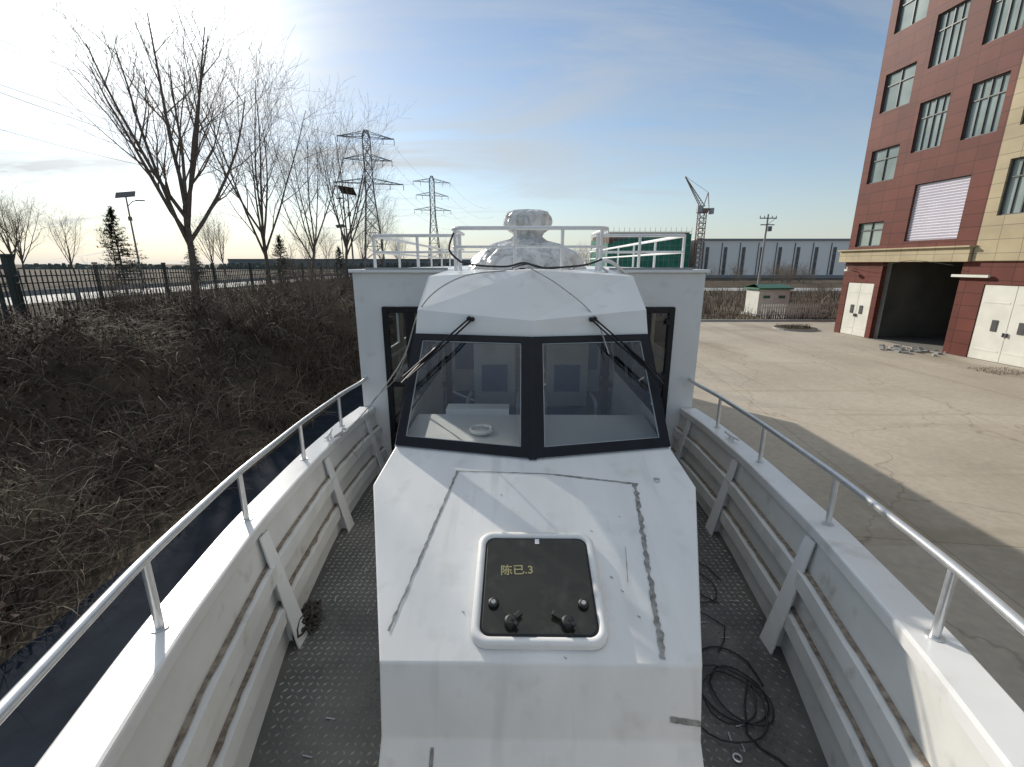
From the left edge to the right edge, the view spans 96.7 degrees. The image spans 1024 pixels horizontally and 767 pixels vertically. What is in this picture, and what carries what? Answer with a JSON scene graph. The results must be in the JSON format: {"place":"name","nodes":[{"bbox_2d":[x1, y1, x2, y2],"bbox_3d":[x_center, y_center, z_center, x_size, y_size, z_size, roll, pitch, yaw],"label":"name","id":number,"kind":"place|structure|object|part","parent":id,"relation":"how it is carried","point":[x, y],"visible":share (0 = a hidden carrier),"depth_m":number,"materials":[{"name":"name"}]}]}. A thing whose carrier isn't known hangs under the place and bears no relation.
{"place":"outdoors","nodes":[
{"label":"outdoors","id":0,"kind":"place"},
{"bbox_2d":[5,276,342,304],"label":"road","id":1,"kind":"structure","parent":0,"point":[49,297],"depth_m":26.11,"materials":[{"name":"grey asphalt"}]},
{"bbox_2d":[115,191,144,282],"bbox_3d":[-29.357,-11.336,35.855,2.155,7.293,1.097,-3,15,-11],"label":"street lamp","id":2,"kind":"object","parent":1,"relation":"on","point":[125,195],"visible":0.91,"depth_m":35.19,"materials":[{"name":"metal"}]},
{"bbox_2d":[335,224,349,263],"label":"street lamp","id":3,"kind":"object","parent":1,"relation":"on","point":[337,226],"visible":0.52,"depth_m":66.65,"materials":[{"name":"metal"}]},
{"bbox_2d":[0,384,363,766],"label":"railing","id":4,"kind":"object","parent":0,"point":[33,724],"depth_m":4.64,"materials":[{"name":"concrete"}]},
{"bbox_2d":[0,264,842,664],"bbox_3d":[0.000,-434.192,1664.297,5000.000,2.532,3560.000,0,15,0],"label":"ground","id":5,"kind":"structure","parent":0,"point":[124,554],"depth_m":8.32,"materials":[{"name":"brown plant"}]},
{"bbox_2d":[0,275,13,316],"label":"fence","id":6,"kind":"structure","parent":5,"relation":"on","point":[7,293],"depth_m":11.83,"materials":[{"name":"black metal"}]},
{"bbox_2d":[0,189,35,279],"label":"bare tree","id":7,"kind":"object","parent":5,"relation":"on","point":[3,240],"visible":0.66,"depth_m":50.00,"materials":[{"name":"brown plant"}]},
{"bbox_2d":[0,174,79,282],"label":"bare tree","id":8,"kind":"object","parent":5,"relation":"on","point":[20,255],"visible":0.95,"depth_m":43.80,"materials":[{"name":"brown plant"}]},
{"bbox_2d":[26,197,91,282],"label":"bare tree","id":9,"kind":"object","parent":5,"relation":"on","point":[65,236],"visible":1,"depth_m":42.05,"materials":[{"name":"brown plant"}]},
{"bbox_2d":[82,215,125,269],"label":"bare tree","id":10,"kind":"object","parent":5,"relation":"on","point":[105,237],"visible":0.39,"depth_m":59.08,"materials":[{"name":"brown plant"}]},
{"bbox_2d":[80,258,150,309],"bbox_3d":[-11.514,-2.744,13.284,1.597,1.882,1.637,-14,20,-43],"label":"bare shrub","id":11,"kind":"object","parent":5,"relation":"on","point":[110,288],"visible":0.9,"depth_m":13.26,"materials":[{"name":"brown plant"}]},
{"bbox_2d":[81,206,158,291],"bbox_3d":[-24.483,-8.247,28.488,3.728,5.496,4.236,0,15,0],"label":"conifer tree","id":12,"kind":"object","parent":5,"relation":"on","point":[111,233],"visible":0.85,"depth_m":28.15,"materials":[{"name":"green plant"}]},
{"bbox_2d":[11,0,305,296],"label":"bare tree","id":13,"kind":"object","parent":5,"relation":"on","point":[189,237],"visible":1,"depth_m":16.59,"materials":[{"name":"brown plant"}]},
{"bbox_2d":[2,280,345,314],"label":"dry brush verge","id":14,"kind":"structure","parent":5,"relation":"on","point":[129,295],"depth_m":22.53,"materials":[{"name":"brown plant"}]},
{"bbox_2d":[151,268,197,306],"bbox_3d":[-11.621,-3.143,15.658,1.392,1.640,1.426,-4,15,-14],"label":"bare shrub","id":15,"kind":"object","parent":5,"relation":"on","point":[171,291],"visible":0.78,"depth_m":15.52,"materials":[{"name":"brown plant"}]},
{"bbox_2d":[3,273,351,299],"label":"guard rail","id":16,"kind":"object","parent":5,"relation":"on","point":[47,291],"visible":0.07,"depth_m":23.39,"materials":[{"name":"metal"}]},
{"bbox_2d":[0,283,360,677],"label":"dry brush thicket","id":17,"kind":"object","parent":5,"relation":"on","point":[52,329],"visible":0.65,"depth_m":8.15,"materials":[{"name":"brown plant"}]},
{"bbox_2d":[161,264,214,304],"bbox_3d":[-11.361,-3.405,16.158,1.417,1.670,1.452,0,15,1],"label":"bare shrub","id":18,"kind":"object","parent":5,"relation":"on","point":[192,284],"visible":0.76,"depth_m":16.13,"materials":[{"name":"brown plant"}]},
{"bbox_2d":[178,244,208,280],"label":"conifer tree","id":19,"kind":"object","parent":5,"relation":"on","point":[198,263],"visible":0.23,"depth_m":41.52,"materials":[{"name":"green plant"}]},
{"bbox_2d":[175,202,225,262],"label":"bare tree","id":20,"kind":"object","parent":5,"relation":"on","point":[208,239],"visible":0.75,"depth_m":57.38,"materials":[{"name":"brown plant"}]},
{"bbox_2d":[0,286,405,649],"bbox_3d":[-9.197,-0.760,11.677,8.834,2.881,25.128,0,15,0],"label":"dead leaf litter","id":21,"kind":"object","parent":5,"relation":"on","point":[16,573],"visible":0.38,"depth_m":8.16,"materials":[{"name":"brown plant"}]},
{"bbox_2d":[0,254,411,322],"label":"picket fence","id":22,"kind":"object","parent":5,"relation":"on","point":[11,276],"visible":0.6,"depth_m":13.76,"materials":[{"name":"black metal"}]},
{"bbox_2d":[194,209,233,274],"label":"bare tree","id":23,"kind":"object","parent":5,"relation":"on","point":[220,248],"visible":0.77,"depth_m":68.88,"materials":[{"name":"brown plant"}]},
{"bbox_2d":[199,277,235,305],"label":"bare shrub","id":24,"kind":"object","parent":5,"relation":"on","point":[205,294],"visible":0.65,"depth_m":15.84,"materials":[{"name":"brown plant"}]},
{"bbox_2d":[0,262,448,268],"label":"distant hedge","id":25,"kind":"object","parent":5,"relation":"on","point":[79,266],"visible":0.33,"depth_m":157.25,"materials":[{"name":"brown plant"}]},
{"bbox_2d":[209,301,239,327],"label":"bare shrub","id":26,"kind":"object","parent":5,"relation":"on","point":[224,315],"visible":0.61,"depth_m":12.36,"materials":[{"name":"brown plant"}]},
{"bbox_2d":[0,258,451,397],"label":"dry brush thicket","id":27,"kind":"object","parent":5,"relation":"on","point":[154,302],"visible":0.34,"depth_m":13.44,"materials":[{"name":"brown plant"}]},
{"bbox_2d":[116,0,374,289],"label":"bare tree","id":28,"kind":"object","parent":5,"relation":"on","point":[261,227],"visible":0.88,"depth_m":22.79,"materials":[{"name":"brown plant"}]},
{"bbox_2d":[223,278,273,318],"bbox_3d":[-7.730,-2.295,13.460,1.441,1.657,1.406,2,15,6],"label":"bare shrub","id":29,"kind":"object","parent":5,"relation":"on","point":[249,299],"visible":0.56,"depth_m":13.40,"materials":[{"name":"brown plant"}]},
{"bbox_2d":[247,267,285,298],"bbox_3d":[-9.384,-3.566,17.587,1.615,1.857,1.576,10,18,35],"label":"bare shrub","id":30,"kind":"object","parent":5,"relation":"on","point":[268,281],"visible":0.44,"depth_m":17.43,"materials":[{"name":"brown plant"}]},
{"bbox_2d":[270,234,294,279],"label":"conifer tree","id":31,"kind":"object","parent":5,"relation":"on","point":[279,244],"visible":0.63,"depth_m":43.12,"materials":[{"name":"green plant"}]},
{"bbox_2d":[277,275,302,296],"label":"bare shrub","id":32,"kind":"object","parent":5,"relation":"on","point":[289,283],"visible":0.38,"depth_m":18.57,"materials":[{"name":"brown plant"}]},
{"bbox_2d":[279,217,324,265],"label":"bare tree","id":33,"kind":"object","parent":5,"relation":"on","point":[304,242],"visible":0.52,"depth_m":66.79,"materials":[{"name":"brown plant"}]},
{"bbox_2d":[226,93,391,275],"bbox_3d":[-12.304,-12.111,29.580,10.622,12.594,6.663,-6,16,-22],"label":"bare tree","id":34,"kind":"object","parent":5,"relation":"on","point":[313,247],"visible":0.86,"depth_m":29.09,"materials":[{"name":"brown plant"}]},
{"bbox_2d":[297,261,320,284],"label":"bare shrub","id":35,"kind":"object","parent":5,"relation":"on","point":[311,272],"visible":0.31,"depth_m":26.39,"materials":[{"name":"brown plant"}]},
{"bbox_2d":[254,220,364,322],"bbox_3d":[-6.403,-3.325,14.713,3.030,3.570,3.105,12,19,37],"label":"bare shrub","id":36,"kind":"object","parent":5,"relation":"on","point":[296,281],"visible":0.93,"depth_m":14.60,"materials":[{"name":"brown plant"}]},
{"bbox_2d":[290,272,334,300],"bbox_3d":[-7.913,-3.629,18.087,1.678,1.929,1.637,-14,20,-42],"label":"bare shrub","id":37,"kind":"object","parent":5,"relation":"on","point":[314,285],"visible":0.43,"depth_m":18.02,"materials":[{"name":"brown plant"}]},
{"bbox_2d":[310,222,339,272],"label":"bare tree","id":38,"kind":"object","parent":5,"relation":"on","point":[323,246],"visible":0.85,"depth_m":81.56,"materials":[{"name":"brown plant"}]},
{"bbox_2d":[321,298,343,320],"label":"bare shrub","id":39,"kind":"object","parent":5,"relation":"on","point":[334,308],"visible":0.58,"depth_m":16.44,"materials":[{"name":"brown plant"}]},
{"bbox_2d":[329,244,344,278],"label":"conifer tree","id":40,"kind":"object","parent":5,"relation":"on","point":[339,256],"visible":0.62,"depth_m":50.09,"materials":[{"name":"green plant"}]},
{"bbox_2d":[325,299,357,344],"bbox_3d":[-5.723,-1.990,15.735,1.620,1.909,1.661,4,15,16],"label":"bare shrub","id":41,"kind":"object","parent":5,"relation":"on","point":[344,328],"visible":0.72,"depth_m":15.63,"materials":[{"name":"brown plant"}]},
{"bbox_2d":[336,185,356,268],"bbox_3d":[-13.224,-11.750,36.645,2.155,7.693,1.097,5,16,19],"label":"street lamp","id":42,"kind":"object","parent":5,"relation":"on","point":[352,193],"visible":0.57,"depth_m":35.95,"materials":[{"name":"metal"}]},
{"bbox_2d":[227,259,470,267],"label":"distant warehouse","id":43,"kind":"structure","parent":5,"relation":"on","point":[413,262],"depth_m":216.36,"materials":[{"name":"grey metal"}]},
{"bbox_2d":[283,88,416,281],"bbox_3d":[-12.457,-15.025,36.049,10.750,15.001,8.805,10,18,34],"label":"bare tree","id":44,"kind":"object","parent":5,"relation":"on","point":[346,238],"visible":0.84,"depth_m":34.81,"materials":[{"name":"brown plant"}]},
{"bbox_2d":[348,213,388,268],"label":"bare tree","id":45,"kind":"object","parent":5,"relation":"on","point":[361,250],"visible":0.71,"depth_m":71.56,"materials":[{"name":"brown plant"}]},
{"bbox_2d":[334,129,403,267],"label":"electricity pylon","id":46,"kind":"object","parent":5,"relation":"on","point":[365,131],"visible":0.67,"depth_m":136.63,"materials":[{"name":"metal"}]},
{"bbox_2d":[0,0,490,229],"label":"power line","id":47,"kind":"object","parent":46,"relation":"hanging from","point":[183,114],"visible":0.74,"depth_m":78.11,"materials":[{"name":"metal"}]},
{"bbox_2d":[357,189,407,267],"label":"bare tree","id":48,"kind":"object","parent":5,"relation":"on","point":[380,229],"visible":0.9,"depth_m":43.76,"materials":[{"name":"brown plant"}]},
{"bbox_2d":[387,232,411,261],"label":"bare tree","id":49,"kind":"object","parent":5,"relation":"on","point":[396,248],"visible":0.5,"depth_m":76.26,"materials":[{"name":"brown plant"}]},
{"bbox_2d":[414,176,449,266],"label":"electricity pylon","id":50,"kind":"object","parent":5,"relation":"on","point":[435,210],"visible":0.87,"depth_m":200.89,"materials":[{"name":"metal"}]},
{"bbox_2d":[431,237,451,265],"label":"bare tree","id":51,"kind":"object","parent":5,"relation":"on","point":[442,250],"visible":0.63,"depth_m":91.58,"materials":[{"name":"brown plant"}]},
{"bbox_2d":[575,242,593,265],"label":"bare tree","id":52,"kind":"object","parent":5,"relation":"on","point":[585,255],"visible":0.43,"depth_m":108.16,"materials":[{"name":"brown plant"}]},
{"bbox_2d":[685,176,713,268],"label":"tower crane","id":53,"kind":"object","parent":5,"relation":"on","point":[700,208],"visible":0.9,"depth_m":114.31,"materials":[{"name":"paint"}]},
{"bbox_2d":[706,263,721,281],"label":"bare shrub","id":54,"kind":"object","parent":5,"relation":"on","point":[713,272],"visible":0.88,"depth_m":94.98,"materials":[{"name":"brown plant"}]},
{"bbox_2d":[726,261,744,281],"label":"bare shrub","id":55,"kind":"object","parent":5,"relation":"on","point":[734,272],"visible":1,"depth_m":92.78,"materials":[{"name":"brown plant"}]},
{"bbox_2d":[733,265,747,281],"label":"bare shrub","id":56,"kind":"object","parent":5,"relation":"on","point":[739,272],"visible":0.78,"depth_m":96.61,"materials":[{"name":"brown plant"}]},
{"bbox_2d":[734,283,746,301],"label":"bare shrub","id":57,"kind":"object","parent":5,"relation":"on","point":[741,293],"visible":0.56,"depth_m":44.34,"materials":[{"name":"brown plant"}]},
{"bbox_2d":[757,214,776,283],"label":"utility pole","id":58,"kind":"object","parent":5,"relation":"on","point":[768,228],"visible":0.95,"depth_m":59.05,"materials":[{"name":"concrete"}]},
{"bbox_2d":[741,284,793,316],"bbox_3d":[18.500,-6.092,33.035,2.600,2.220,1.800,-1,15,-6],"label":"shed","id":59,"kind":"object","parent":5,"relation":"on","point":[768,294],"visible":0.83,"depth_m":32.33,"materials":[{"name":"concrete"}]},
{"bbox_2d":[701,320,835,321],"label":"yard kerb","id":60,"kind":"structure","parent":5,"relation":"on","point":[768,320],"depth_m":29.43,"materials":[{"name":"concrete"}]},
{"bbox_2d":[701,280,840,319],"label":"dry brush field","id":61,"kind":"structure","parent":5,"relation":"on","point":[708,312],"depth_m":36.64,"materials":[{"name":"brown plant"}]},
{"bbox_2d":[714,283,734,305],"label":"bare shrub","id":62,"kind":"object","parent":61,"relation":"on","point":[723,291],"visible":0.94,"depth_m":40.23,"materials":[{"name":"brown plant"}]},
{"bbox_2d":[796,282,816,297],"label":"bare shrub","id":63,"kind":"object","parent":61,"relation":"on","point":[806,292],"visible":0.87,"depth_m":49.24,"materials":[{"name":"brown plant"}]},
{"bbox_2d":[799,287,824,309],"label":"bare shrub","id":64,"kind":"object","parent":61,"relation":"on","point":[812,298],"visible":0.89,"depth_m":35.12,"materials":[{"name":"brown plant"}]},
{"bbox_2d":[815,281,831,296],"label":"bare shrub","id":65,"kind":"object","parent":61,"relation":"on","point":[818,286],"visible":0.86,"depth_m":51.32,"materials":[{"name":"brown plant"}]},
{"bbox_2d":[817,278,833,293],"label":"bare shrub","id":66,"kind":"object","parent":61,"relation":"on","point":[825,287],"visible":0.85,"depth_m":51.23,"materials":[{"name":"brown plant"}]},
{"bbox_2d":[764,260,783,281],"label":"bare shrub","id":67,"kind":"object","parent":5,"relation":"on","point":[770,273],"visible":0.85,"depth_m":91.43,"materials":[{"name":"brown plant"}]},
{"bbox_2d":[772,264,792,281],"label":"bare shrub","id":68,"kind":"object","parent":5,"relation":"on","point":[782,271],"visible":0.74,"depth_m":88.42,"materials":[{"name":"brown plant"}]},
{"bbox_2d":[773,259,792,280],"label":"bare shrub","id":69,"kind":"object","parent":5,"relation":"on","point":[782,270],"visible":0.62,"depth_m":94.73,"materials":[{"name":"brown plant"}]},
{"bbox_2d":[779,263,797,282],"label":"bare shrub","id":70,"kind":"object","parent":5,"relation":"on","point":[787,274],"visible":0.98,"depth_m":85.71,"materials":[{"name":"brown plant"}]},
{"bbox_2d":[783,265,796,280],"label":"bare shrub","id":71,"kind":"object","parent":5,"relation":"on","point":[792,273],"visible":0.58,"depth_m":88.97,"materials":[{"name":"brown plant"}]},
{"bbox_2d":[760,303,820,318],"bbox_3d":[18.897,-4.936,30.872,4.200,1.080,0.061,-1,15,-3],"label":"white picket fence","id":72,"kind":"object","parent":5,"relation":"on","point":[787,306],"visible":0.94,"depth_m":30.84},
{"bbox_2d":[791,264,806,281],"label":"bare shrub","id":73,"kind":"object","parent":5,"relation":"on","point":[800,273],"visible":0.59,"depth_m":91.88,"materials":[{"name":"brown plant"}]},
{"bbox_2d":[794,261,819,283],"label":"bare shrub","id":74,"kind":"object","parent":5,"relation":"on","point":[803,275],"visible":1,"depth_m":83.12,"materials":[{"name":"brown plant"}]},
{"bbox_2d":[804,269,817,282],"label":"bare shrub","id":75,"kind":"object","parent":5,"relation":"on","point":[811,276],"visible":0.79,"depth_m":85.86,"materials":[{"name":"brown plant"}]},
{"bbox_2d":[822,298,837,312],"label":"bare shrub","id":76,"kind":"object","parent":5,"relation":"on","point":[830,306],"visible":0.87,"depth_m":34.71,"materials":[{"name":"brown plant"}]},
{"bbox_2d":[0,0,892,263],"label":"sky","id":77,"kind":"structure","parent":0,"point":[580,112],"materials":[{"name":"blue"}]},
{"bbox_2d":[590,227,691,267],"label":"construction building","id":78,"kind":"structure","parent":0,"point":[668,261],"depth_m":119.07,"materials":[{"name":"green concrete"}]},
{"bbox_2d":[688,239,849,277],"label":"factory building","id":79,"kind":"structure","parent":0,"point":[823,255],"depth_m":119.45,"materials":[{"name":"grey metal"}]},
{"bbox_2d":[704,288,840,290],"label":"road","id":80,"kind":"structure","parent":0,"point":[735,289],"depth_m":66.33,"materials":[{"name":"grey asphalt"}]},
{"bbox_2d":[692,322,1023,710],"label":"concrete yard","id":81,"kind":"structure","parent":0,"point":[928,446],"depth_m":9.49,"materials":[{"name":"beige concrete"}]},
{"bbox_2d":[0,226,1023,766],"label":"passenger boat","id":82,"kind":"object","parent":81,"relation":"on","point":[496,518],"visible":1,"depth_m":2.39,"materials":[{"name":"white paint"}]},
{"bbox_2d":[292,599,321,640],"bbox_3d":[-1.294,1.479,2.889,0.179,0.135,0.308,7,16,26],"label":"rope bundle","id":83,"kind":"object","parent":82,"relation":"on","point":[311,612],"visible":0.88,"depth_m":2.86,"materials":[{"name":"brown fabric"}]},
{"bbox_2d":[468,209,586,269],"bbox_3d":[0.164,-1.544,4.922,1.302,0.642,1.025,0,15,0],"label":"plastic wrapped radar","id":84,"kind":"object","parent":82,"relation":"on","point":[546,257],"visible":0.77,"depth_m":4.68,"materials":[{"name":"clear plastic"}]},
{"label":"cabin doors","id":85,"kind":"part","parent":82,"relation":"part of","materials":[{"name":"metal"}]},
{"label":"wheelhouse side window frames","id":86,"kind":"part","parent":82,"relation":"part of","materials":[{"name":"black metal"}]},
{"bbox_2d":[698,562,788,766],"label":"cable coil","id":87,"kind":"object","parent":82,"relation":"on","point":[746,722],"visible":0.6,"depth_m":2.37,"materials":[{"name":"black rubber"}]},
{"bbox_2d":[773,325,817,331],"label":"planting island","id":88,"kind":"structure","parent":81,"relation":"on","point":[802,329],"depth_m":25.52,"materials":[{"name":"concrete"}]},
{"bbox_2d":[776,323,810,328],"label":"island grass","id":89,"kind":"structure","parent":88,"relation":"on","point":[799,326],"depth_m":25.89,"materials":[{"name":"brown plant"}]},
{"bbox_2d":[879,344,945,355],"bbox_3d":[17.090,-1.458,19.585,2.132,0.099,2.301,-8,17,-28],"label":"rubble pile","id":90,"kind":"object","parent":81,"relation":"on","point":[899,349],"visible":1,"depth_m":19.47,"materials":[{"name":"grey concrete"}]},
{"bbox_2d":[834,0,1023,356],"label":"walls","id":91,"kind":"structure","parent":81,"relation":"on","point":[984,161],"depth_m":18.52,"materials":[{"name":"red brick"}]},
{"bbox_2d":[844,260,990,277],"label":"wall fittings","id":92,"kind":"object","parent":91,"relation":"attached to","point":[964,275],"depth_m":18.29,"materials":[{"name":"white metal"}]},
{"bbox_2d":[838,245,1023,261],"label":"cornice","id":93,"kind":"structure","parent":91,"relation":"attached to","point":[964,253],"depth_m":19.04,"materials":[{"name":"beige stone"}]},
{"bbox_2d":[840,175,1023,367],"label":"doors and shutters","id":94,"kind":"structure","parent":91,"relation":"attached to","point":[998,331],"depth_m":18.44,"materials":[{"name":"white metal"}]},
{"bbox_2d":[860,262,1013,351],"bbox_3d":[22.459,-3.590,20.622,9.000,3.680,5.250,-1,15,-3],"label":"garage interior","id":95,"kind":"object","parent":91,"relation":"in","point":[916,304],"visible":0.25,"depth_m":22.98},
{"bbox_2d":[856,0,1023,246],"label":"window frames","id":96,"kind":"structure","parent":91,"relation":"attached to","point":[973,95],"depth_m":18.57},
{"bbox_2d":[858,0,1023,245],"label":"window glass","id":97,"kind":"object","parent":96,"relation":"in","point":[907,84],"visible":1,"depth_m":18.93,"materials":[{"name":"glass"}]},
{"bbox_2d":[968,366,1023,375],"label":"rubble weeds","id":98,"kind":"object","parent":81,"relation":"on","point":[996,373],"visible":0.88,"depth_m":15.71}
]}

